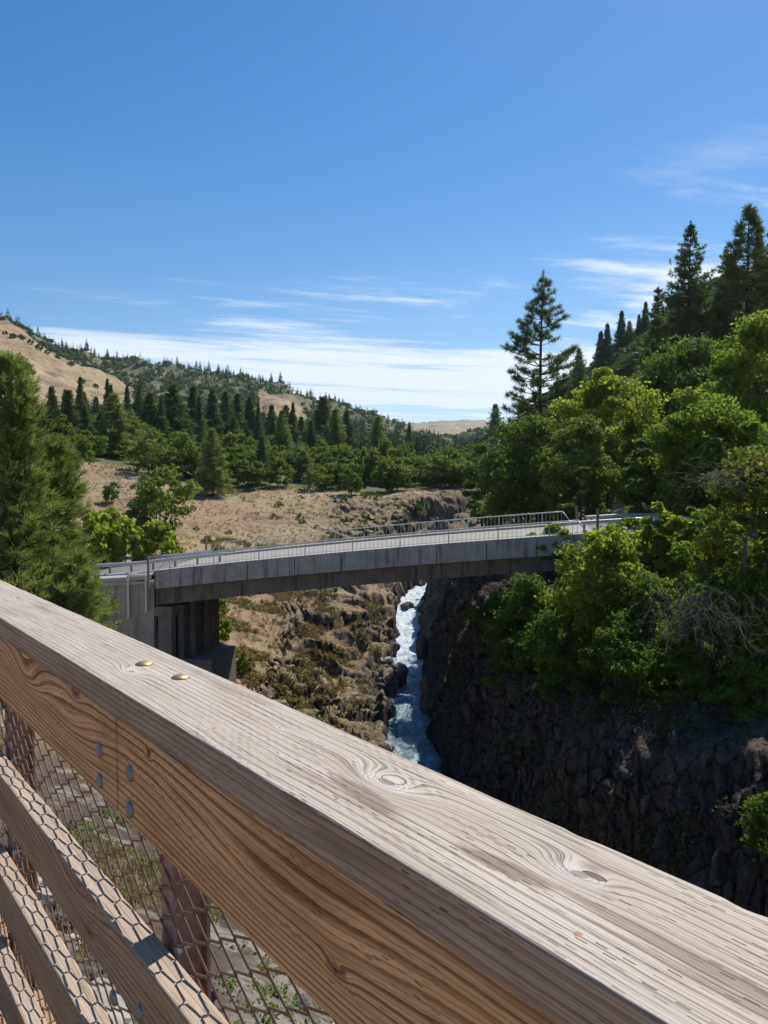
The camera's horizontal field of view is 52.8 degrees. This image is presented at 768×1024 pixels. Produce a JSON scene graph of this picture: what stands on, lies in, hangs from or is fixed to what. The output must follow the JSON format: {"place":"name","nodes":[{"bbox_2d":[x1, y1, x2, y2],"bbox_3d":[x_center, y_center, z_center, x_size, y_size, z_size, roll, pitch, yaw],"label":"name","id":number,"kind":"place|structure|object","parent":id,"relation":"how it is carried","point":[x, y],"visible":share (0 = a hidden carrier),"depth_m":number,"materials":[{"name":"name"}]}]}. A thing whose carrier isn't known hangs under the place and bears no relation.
{"place":"outdoors","nodes":[
{"label":"outdoors","id":0,"kind":"place"},
{"bbox_2d":[9,559,191,578],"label":"road","id":1,"kind":"structure","parent":0,"point":[126,569],"depth_m":67.64,"materials":[{"name":"concrete"}]},
{"bbox_2d":[19,552,223,573],"bbox_3d":[-30.222,5.327,65.066,35.114,4.472,0.290,0,2,9],"label":"guardrail","id":2,"kind":"object","parent":1,"relation":"on","point":[152,561],"visible":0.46,"depth_m":63.14,"materials":[{"name":"metal"}]},
{"bbox_2d":[92,570,155,582],"bbox_3d":[-47.826,6.915,67.898,59.595,4.794,1.668,0,2,11],"label":"road shoulder","id":3,"kind":"object","parent":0,"point":[115,577],"visible":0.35,"depth_m":62.51},
{"bbox_2d":[0,265,767,1023],"bbox_3d":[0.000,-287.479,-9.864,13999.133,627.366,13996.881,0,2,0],"label":"ground","id":4,"kind":"structure","parent":0,"point":[622,767],"depth_m":54.21,"materials":[{"name":"soil"}]},
{"bbox_2d":[0,916,55,1023],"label":"footbridge deck","id":5,"kind":"structure","parent":4,"relation":"on","point":[2,1020],"depth_m":2.85,"materials":[{"name":"brown wood"}]},
{"bbox_2d":[0,580,767,1023],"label":"wooden railing","id":6,"kind":"object","parent":5,"relation":"attached to","point":[336,874],"visible":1,"depth_m":1.18,"materials":[{"name":"brown wood"}]},
{"bbox_2d":[35,384,60,439],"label":"conifer tree","id":7,"kind":"object","parent":4,"relation":"on","point":[52,399],"visible":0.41,"depth_m":161.30,"materials":[{"name":"plant"}]},
{"bbox_2d":[36,411,79,443],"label":"oak tree","id":8,"kind":"object","parent":4,"relation":"on","point":[60,421],"visible":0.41,"depth_m":158.16,"materials":[{"name":"green plant"}]},
{"bbox_2d":[0,349,116,609],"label":"pine tree","id":9,"kind":"object","parent":4,"relation":"on","point":[17,479],"visible":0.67,"depth_m":29.43,"materials":[{"name":"green plant"}]},
{"bbox_2d":[55,388,83,435],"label":"conifer tree","id":10,"kind":"object","parent":4,"relation":"on","point":[69,408],"visible":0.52,"depth_m":161.44,"materials":[{"name":"plant"}]},
{"bbox_2d":[22,432,132,636],"bbox_3d":[-13.999,2.790,33.226,5.895,12.470,5.560,1,3,33],"label":"pine tree","id":11,"kind":"object","parent":4,"relation":"on","point":[63,480],"visible":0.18,"depth_m":32.77,"materials":[{"name":"green plant"}]},
{"bbox_2d":[61,433,96,469],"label":"oak tree","id":12,"kind":"object","parent":4,"relation":"on","point":[82,444],"visible":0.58,"depth_m":143.02,"materials":[{"name":"green plant"}]},
{"bbox_2d":[50,546,115,630],"bbox_3d":[-11.950,3.546,30.182,2.766,4.422,2.958,0,2,0],"label":"pine tree","id":13,"kind":"object","parent":4,"relation":"on","point":[79,569],"visible":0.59,"depth_m":29.86,"materials":[{"name":"green plant"}]},
{"bbox_2d":[73,429,108,457],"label":"oak tree","id":14,"kind":"object","parent":4,"relation":"on","point":[100,444],"visible":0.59,"depth_m":159.35,"materials":[{"name":"green plant"}]},
{"bbox_2d":[75,509,128,563],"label":"maple bush","id":15,"kind":"object","parent":4,"relation":"on","point":[102,536],"visible":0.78,"depth_m":69.52,"materials":[{"name":"green plant"}]},
{"bbox_2d":[92,977,132,1023],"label":"loose rock","id":16,"kind":"object","parent":4,"relation":"on","point":[128,1019],"visible":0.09,"depth_m":9.94,"materials":[{"name":"stone"}]},
{"bbox_2d":[91,393,140,457],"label":"conifer tree","id":17,"kind":"object","parent":4,"relation":"on","point":[114,426],"visible":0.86,"depth_m":169.97,"materials":[{"name":"plant"}]},
{"bbox_2d":[102,514,149,562],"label":"maple bush","id":18,"kind":"object","parent":4,"relation":"on","point":[136,537],"visible":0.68,"depth_m":71.36,"materials":[{"name":"green plant"}]},
{"bbox_2d":[120,427,177,475],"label":"oak tree","id":19,"kind":"object","parent":4,"relation":"on","point":[160,456],"visible":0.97,"depth_m":152.64,"materials":[{"name":"green plant"}]},
{"bbox_2d":[129,519,181,560],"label":"maple bush","id":20,"kind":"object","parent":4,"relation":"on","point":[161,536],"visible":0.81,"depth_m":72.49,"materials":[{"name":"green plant"}]},
{"bbox_2d":[135,391,176,437],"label":"conifer tree","id":21,"kind":"object","parent":4,"relation":"on","point":[149,406],"visible":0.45,"depth_m":200.05,"materials":[{"name":"plant"}]},
{"bbox_2d":[154,396,170,438],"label":"conifer tree","id":22,"kind":"object","parent":4,"relation":"on","point":[163,423],"visible":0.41,"depth_m":200.05,"materials":[{"name":"plant"}]},
{"bbox_2d":[122,463,203,530],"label":"oak tree","id":23,"kind":"object","parent":4,"relation":"on","point":[150,500],"visible":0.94,"depth_m":112.01,"materials":[{"name":"green plant"}]},
{"bbox_2d":[0,772,332,1023],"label":"green weeds","id":24,"kind":"object","parent":4,"relation":"on","point":[272,991],"visible":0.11,"depth_m":15.51,"materials":[{"name":"green plant"}]},
{"bbox_2d":[162,383,203,449],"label":"conifer tree","id":25,"kind":"object","parent":4,"relation":"on","point":[175,409],"visible":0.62,"depth_m":208.23,"materials":[{"name":"plant"}]},
{"bbox_2d":[165,429,201,478],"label":"oak tree","id":26,"kind":"object","parent":4,"relation":"on","point":[182,441],"visible":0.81,"depth_m":159.26,"materials":[{"name":"green plant"}]},
{"bbox_2d":[179,385,217,439],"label":"conifer tree","id":27,"kind":"object","parent":4,"relation":"on","point":[192,399],"visible":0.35,"depth_m":223.78,"materials":[{"name":"plant"}]},
{"bbox_2d":[192,396,206,451],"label":"conifer tree","id":28,"kind":"object","parent":4,"relation":"on","point":[201,424],"visible":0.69,"depth_m":216.42,"materials":[{"name":"plant"}]},
{"bbox_2d":[187,426,238,496],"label":"conifer tree","id":29,"kind":"object","parent":4,"relation":"on","point":[208,482],"visible":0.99,"depth_m":146.63,"materials":[{"name":"plant"}]},
{"bbox_2d":[202,387,226,434],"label":"conifer tree","id":30,"kind":"object","parent":4,"relation":"on","point":[216,422],"visible":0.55,"depth_m":237.96,"materials":[{"name":"plant"}]},
{"bbox_2d":[0,308,448,457],"bbox_3d":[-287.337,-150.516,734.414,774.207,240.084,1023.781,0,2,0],"label":"distant conifer woods","id":31,"kind":"object","parent":4,"relation":"on","point":[426,449],"visible":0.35,"depth_m":693.27,"materials":[{"name":"plant"}]},
{"bbox_2d":[218,390,239,430],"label":"conifer tree","id":32,"kind":"object","parent":4,"relation":"on","point":[225,401],"visible":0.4,"depth_m":250.46,"materials":[{"name":"plant"}]},
{"bbox_2d":[217,431,252,477],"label":"oak tree","id":33,"kind":"object","parent":4,"relation":"on","point":[230,439],"visible":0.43,"depth_m":167.24,"materials":[{"name":"green plant"}]},
{"bbox_2d":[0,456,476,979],"bbox_3d":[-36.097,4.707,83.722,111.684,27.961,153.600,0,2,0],"label":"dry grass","id":34,"kind":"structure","parent":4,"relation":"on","point":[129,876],"depth_m":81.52,"materials":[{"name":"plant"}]},
{"bbox_2d":[232,392,251,437],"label":"conifer tree","id":35,"kind":"object","parent":4,"relation":"on","point":[237,407],"visible":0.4,"depth_m":257.57,"materials":[{"name":"plant"}]},
{"bbox_2d":[227,453,265,488],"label":"oak tree","id":36,"kind":"object","parent":4,"relation":"on","point":[252,473],"visible":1,"depth_m":156.16,"materials":[{"name":"green plant"}]},
{"bbox_2d":[249,435,273,482],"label":"conifer tree","id":37,"kind":"object","parent":4,"relation":"on","point":[261,453],"visible":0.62,"depth_m":163.66,"materials":[{"name":"plant"}]},
{"bbox_2d":[263,456,296,486],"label":"oak tree","id":38,"kind":"object","parent":4,"relation":"on","point":[285,470],"visible":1,"depth_m":160.47,"materials":[{"name":"green plant"}]},
{"bbox_2d":[267,409,293,459],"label":"conifer tree","id":39,"kind":"object","parent":4,"relation":"on","point":[282,429],"visible":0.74,"depth_m":205.91,"materials":[{"name":"plant"}]},
{"bbox_2d":[287,402,302,443],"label":"conifer tree","id":40,"kind":"object","parent":4,"relation":"on","point":[295,432],"visible":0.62,"depth_m":243.29,"materials":[{"name":"plant"}]},
{"bbox_2d":[210,536,388,728],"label":"dry brush","id":41,"kind":"object","parent":4,"relation":"on","point":[332,689],"visible":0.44,"depth_m":83.42,"materials":[{"name":"plant"}]},
{"bbox_2d":[286,449,317,480],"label":"conifer tree","id":42,"kind":"object","parent":4,"relation":"on","point":[300,464],"visible":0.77,"depth_m":172.57,"materials":[{"name":"plant"}]},
{"bbox_2d":[299,463,334,490],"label":"oak tree","id":43,"kind":"object","parent":4,"relation":"on","point":[324,479],"visible":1,"depth_m":157.45,"materials":[{"name":"green plant"}]},
{"bbox_2d":[301,396,332,442],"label":"conifer tree","id":44,"kind":"object","parent":4,"relation":"on","point":[319,423],"visible":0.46,"depth_m":273.08,"materials":[{"name":"plant"}]},
{"bbox_2d":[323,408,352,451],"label":"conifer tree","id":45,"kind":"object","parent":4,"relation":"on","point":[336,437],"visible":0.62,"depth_m":213.37,"materials":[{"name":"plant"}]},
{"bbox_2d":[323,458,358,487],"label":"oak tree","id":46,"kind":"object","parent":4,"relation":"on","point":[335,468],"visible":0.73,"depth_m":162.14,"materials":[{"name":"green plant"}]},
{"bbox_2d":[338,468,362,493],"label":"oak tree","id":47,"kind":"object","parent":4,"relation":"on","point":[355,480],"visible":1,"depth_m":151.03,"materials":[{"name":"green plant"}]},
{"bbox_2d":[341,409,360,457],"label":"conifer tree","id":48,"kind":"object","parent":4,"relation":"on","point":[349,433],"visible":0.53,"depth_m":226.53,"materials":[{"name":"plant"}]},
{"bbox_2d":[95,511,610,682],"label":"road bridge","id":49,"kind":"structure","parent":4,"relation":"on","point":[179,619],"depth_m":60.79,"materials":[{"name":"concrete"}]},
{"bbox_2d":[348,445,385,485],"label":"oak tree","id":50,"kind":"object","parent":4,"relation":"on","point":[369,468],"visible":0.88,"depth_m":169.98,"materials":[{"name":"green plant"}]},
{"bbox_2d":[1,270,745,473],"bbox_3d":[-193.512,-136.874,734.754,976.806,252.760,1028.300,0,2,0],"label":"distant oak woods","id":51,"kind":"object","parent":4,"relation":"on","point":[622,361],"visible":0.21,"depth_m":721.75,"materials":[{"name":"green plant"}]},
{"bbox_2d":[363,415,390,450],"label":"conifer tree","id":52,"kind":"object","parent":4,"relation":"on","point":[377,432],"visible":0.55,"depth_m":238.94,"materials":[{"name":"plant"}]},
{"bbox_2d":[370,436,401,477],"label":"oak tree","id":53,"kind":"object","parent":4,"relation":"on","point":[384,450],"visible":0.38,"depth_m":175.54,"materials":[{"name":"green plant"}]},
{"bbox_2d":[370,454,418,490],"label":"oak tree","id":54,"kind":"object","parent":4,"relation":"on","point":[390,465],"visible":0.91,"depth_m":158.18,"materials":[{"name":"green plant"}]},
{"bbox_2d":[405,457,442,486],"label":"oak tree","id":55,"kind":"object","parent":4,"relation":"on","point":[418,462],"visible":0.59,"depth_m":169.90,"materials":[{"name":"green plant"}]},
{"bbox_2d":[422,444,473,487],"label":"oak tree","id":56,"kind":"object","parent":4,"relation":"on","point":[448,463],"visible":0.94,"depth_m":160.76,"materials":[{"name":"green plant"}]},
{"bbox_2d":[461,442,509,528],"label":"broadleaf tree","id":57,"kind":"object","parent":4,"relation":"on","point":[477,506],"visible":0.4,"depth_m":91.39,"materials":[{"name":"plant"}]},
{"bbox_2d":[466,591,518,653],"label":"maple bush","id":58,"kind":"object","parent":4,"relation":"on","point":[476,614],"visible":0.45,"depth_m":56.99,"materials":[{"name":"green plant"}]},
{"bbox_2d":[483,403,504,437],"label":"conifer tree","id":59,"kind":"object","parent":4,"relation":"on","point":[495,418],"visible":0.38,"depth_m":337.74,"materials":[{"name":"plant"}]},
{"bbox_2d":[480,640,515,691],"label":"rim bush","id":60,"kind":"object","parent":4,"relation":"on","point":[494,680],"visible":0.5,"depth_m":52.14,"materials":[{"name":"green plant"}]},
{"bbox_2d":[477,572,562,675],"bbox_3d":[9.785,8.100,53.534,6.668,8.035,6.536,-1,3,-29],"label":"maple bush","id":61,"kind":"object","parent":4,"relation":"on","point":[529,587],"visible":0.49,"depth_m":53.08,"materials":[{"name":"green plant"}]},
{"bbox_2d":[469,411,586,525],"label":"broadleaf tree","id":62,"kind":"object","parent":4,"relation":"on","point":[515,478],"visible":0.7,"depth_m":81.34,"materials":[{"name":"plant"}]},
{"bbox_2d":[500,270,581,517],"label":"pine tree","id":63,"kind":"object","parent":4,"relation":"on","point":[534,381],"visible":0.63,"depth_m":109.95,"materials":[{"name":"green plant"}]},
{"bbox_2d":[512,628,573,700],"bbox_3d":[10.795,9.871,50.062,5.275,5.140,5.537,2,3,37],"label":"maple bush","id":64,"kind":"object","parent":4,"relation":"on","point":[523,660],"visible":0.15,"depth_m":49.80,"materials":[{"name":"green plant"}]},
{"bbox_2d":[526,523,573,560],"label":"maple bush","id":65,"kind":"object","parent":4,"relation":"on","point":[554,530],"visible":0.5,"depth_m":56.76,"materials":[{"name":"green plant"}]},
{"bbox_2d":[533,653,595,704],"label":"rim bush","id":66,"kind":"object","parent":4,"relation":"on","point":[552,679],"visible":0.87,"depth_m":45.03,"materials":[{"name":"green plant"}]},
{"bbox_2d":[518,599,611,686],"bbox_3d":[11.890,8.246,47.147,6.499,6.128,5.997,-1,2,-14],"label":"maple bush","id":67,"kind":"object","parent":4,"relation":"on","point":[545,633],"visible":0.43,"depth_m":46.62,"materials":[{"name":"green plant"}]},
{"bbox_2d":[567,348,588,393],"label":"conifer tree","id":68,"kind":"object","parent":4,"relation":"on","point":[577,374],"visible":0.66,"depth_m":326.42,"materials":[{"name":"plant"}]},
{"bbox_2d":[538,414,619,520],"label":"broadleaf tree","id":69,"kind":"object","parent":4,"relation":"on","point":[585,436],"visible":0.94,"depth_m":73.37,"materials":[{"name":"plant"}]},
{"bbox_2d":[586,331,608,382],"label":"conifer tree","id":70,"kind":"object","parent":4,"relation":"on","point":[600,348],"visible":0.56,"depth_m":296.84,"materials":[{"name":"plant"}]},
{"bbox_2d":[533,522,664,651],"bbox_3d":[13.180,4.821,46.357,7.069,8.469,7.004,-1,3,-31],"label":"maple bush","id":71,"kind":"object","parent":4,"relation":"on","point":[585,587],"visible":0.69,"depth_m":45.29,"materials":[{"name":"green plant"}]},
{"bbox_2d":[431,511,767,899],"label":"cliff","id":72,"kind":"structure","parent":4,"relation":"on","point":[587,710],"depth_m":37.89,"materials":[{"name":"stone"}]},
{"bbox_2d":[541,366,670,518],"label":"broadleaf tree","id":73,"kind":"object","parent":4,"relation":"on","point":[592,394],"visible":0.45,"depth_m":85.50,"materials":[{"name":"plant"}]},
{"bbox_2d":[576,619,655,708],"bbox_3d":[12.519,8.207,41.416,4.120,4.979,5.247,1,2,23],"label":"maple bush","id":74,"kind":"object","parent":4,"relation":"on","point":[607,650],"visible":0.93,"depth_m":40.42,"materials":[{"name":"green plant"}]},
{"bbox_2d":[611,311,631,356],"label":"conifer tree","id":75,"kind":"object","parent":4,"relation":"on","point":[621,339],"visible":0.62,"depth_m":296.45,"materials":[{"name":"plant"}]},
{"bbox_2d":[613,435,664,521],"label":"broadleaf tree","id":76,"kind":"object","parent":4,"relation":"on","point":[636,481],"visible":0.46,"depth_m":66.97,"materials":[{"name":"plant"}]},
{"bbox_2d":[591,568,687,699],"bbox_3d":[14.444,6.919,43.261,5.599,7.452,6.876,0,2,12],"label":"maple bush","id":77,"kind":"object","parent":4,"relation":"on","point":[621,597],"visible":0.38,"depth_m":42.41,"materials":[{"name":"green plant"}]},
{"bbox_2d":[622,287,669,421],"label":"conifer tree","id":78,"kind":"object","parent":4,"relation":"on","point":[653,330],"visible":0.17,"depth_m":122.56,"materials":[{"name":"plant"}]},
{"bbox_2d":[632,501,679,576],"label":"maple bush","id":79,"kind":"object","parent":4,"relation":"on","point":[645,533],"visible":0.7,"depth_m":50.50,"materials":[{"name":"green plant"}]},
{"bbox_2d":[631,524,681,593],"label":"maple bush","id":80,"kind":"object","parent":4,"relation":"on","point":[648,559],"visible":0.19,"depth_m":51.47,"materials":[{"name":"green plant"}]},
{"bbox_2d":[623,220,721,437],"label":"conifer tree","id":81,"kind":"object","parent":4,"relation":"on","point":[694,315],"visible":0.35,"depth_m":117.97,"materials":[{"name":"plant"}]},
{"bbox_2d":[652,513,695,587],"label":"maple bush","id":82,"kind":"object","parent":4,"relation":"on","point":[671,528],"visible":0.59,"depth_m":49.56,"materials":[{"name":"green plant"}]},
{"bbox_2d":[623,333,729,469],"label":"broadleaf tree","id":83,"kind":"object","parent":4,"relation":"on","point":[684,352],"visible":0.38,"depth_m":93.04,"materials":[{"name":"plant"}]},
{"bbox_2d":[646,644,722,705],"bbox_3d":[15.119,8.349,38.499,3.718,3.730,3.602,0,2,-10],"label":"rim bush","id":84,"kind":"object","parent":4,"relation":"on","point":[661,673],"visible":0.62,"depth_m":38.16,"materials":[{"name":"green plant"}]},
{"bbox_2d":[650,540,724,642],"bbox_3d":[17.784,5.040,45.152,5.249,6.860,5.381,1,2,13],"label":"maple bush","id":85,"kind":"object","parent":4,"relation":"on","point":[679,551],"visible":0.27,"depth_m":44.75,"materials":[{"name":"green plant"}]},
{"bbox_2d":[619,576,767,673],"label":"bare branch tangle","id":86,"kind":"object","parent":4,"relation":"on","point":[679,608],"visible":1,"depth_m":33.11,"materials":[{"name":"plant"}]},
{"bbox_2d":[673,505,716,565],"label":"maple bush","id":87,"kind":"object","parent":4,"relation":"on","point":[685,533],"visible":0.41,"depth_m":48.55,"materials":[{"name":"green plant"}]},
{"bbox_2d":[630,386,767,516],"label":"broadleaf tree","id":88,"kind":"object","parent":4,"relation":"on","point":[719,418],"visible":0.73,"depth_m":61.92,"materials":[{"name":"plant"}]},
{"bbox_2d":[640,572,767,700],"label":"maple bush","id":89,"kind":"object","parent":4,"relation":"on","point":[692,678],"visible":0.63,"depth_m":37.60,"materials":[{"name":"green plant"}]},
{"bbox_2d":[686,446,767,589],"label":"broadleaf tree","id":90,"kind":"object","parent":4,"relation":"on","point":[717,541],"visible":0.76,"depth_m":39.89,"materials":[{"name":"plant"}]},
{"bbox_2d":[646,438,767,522],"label":"bare branch tangle","id":91,"kind":"object","parent":90,"relation":"attached to","point":[715,472],"visible":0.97,"depth_m":38.00,"materials":[{"name":"plant"}]},
{"bbox_2d":[689,308,767,436],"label":"broadleaf tree","id":92,"kind":"object","parent":4,"relation":"on","point":[731,379],"visible":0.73,"depth_m":80.75,"materials":[{"name":"plant"}]},
{"bbox_2d":[697,656,767,722],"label":"rim bush","id":93,"kind":"object","parent":4,"relation":"on","point":[755,675],"visible":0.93,"depth_m":34.09,"materials":[{"name":"green plant"}]},
{"bbox_2d":[706,202,767,400],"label":"conifer tree","id":94,"kind":"object","parent":4,"relation":"on","point":[732,269],"visible":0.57,"depth_m":113.61,"materials":[{"name":"plant"}]},
{"bbox_2d":[713,520,767,603],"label":"maple bush","id":95,"kind":"object","parent":4,"relation":"on","point":[743,531],"visible":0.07,"depth_m":49.00,"materials":[{"name":"green plant"}]},
{"bbox_2d":[714,552,767,699],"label":"maple bush","id":96,"kind":"object","parent":4,"relation":"on","point":[750,585],"visible":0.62,"depth_m":35.76,"materials":[{"name":"green plant"}]},
{"bbox_2d":[726,439,767,544],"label":"broadleaf tree","id":97,"kind":"object","parent":4,"relation":"on","point":[742,517],"visible":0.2,"depth_m":55.37,"materials":[{"name":"plant"}]},
{"bbox_2d":[735,791,767,864],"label":"maple bush","id":98,"kind":"object","parent":4,"relation":"on","point":[755,823],"visible":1,"depth_m":27.33,"materials":[{"name":"green plant"}]},
{"bbox_2d":[736,419,767,543],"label":"broadleaf tree","id":99,"kind":"object","parent":4,"relation":"on","point":[749,426],"visible":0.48,"depth_m":50.41,"materials":[{"name":"plant"}]},
{"bbox_2d":[0,0,767,423],"label":"sky","id":100,"kind":"structure","parent":0,"point":[359,202],"materials":[{"name":"blue"}]},
{"bbox_2d":[387,583,444,775],"bbox_3d":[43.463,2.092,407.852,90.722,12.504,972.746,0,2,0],"label":"river","id":101,"kind":"structure","parent":0,"point":[407,727],"depth_m":76.01,"materials":[{"name":"liquid"}]},
{"bbox_2d":[377,674,397,695],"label":"boulder","id":102,"kind":"object","parent":101,"relation":"in","point":[388,680],"visible":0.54,"depth_m":79.13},
{"bbox_2d":[389,662,408,685],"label":"boulder","id":103,"kind":"object","parent":101,"relation":"in","point":[400,671],"visible":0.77,"depth_m":82.15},
{"bbox_2d":[419,694,436,716],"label":"boulder","id":104,"kind":"object","parent":101,"relation":"in","point":[427,702],"visible":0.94,"depth_m":70.36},
{"bbox_2d":[586,522,709,575],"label":"road","id":105,"kind":"structure","parent":0,"point":[591,526],"depth_m":62.96,"materials":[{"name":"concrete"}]},
{"bbox_2d":[552,517,716,530],"bbox_3d":[30.855,1.304,55.764,36.774,2.644,0.387,0,2,8],"label":"guardrail","id":106,"kind":"object","parent":105,"relation":"on","point":[609,521],"visible":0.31,"depth_m":57.74,"materials":[{"name":"metal"}]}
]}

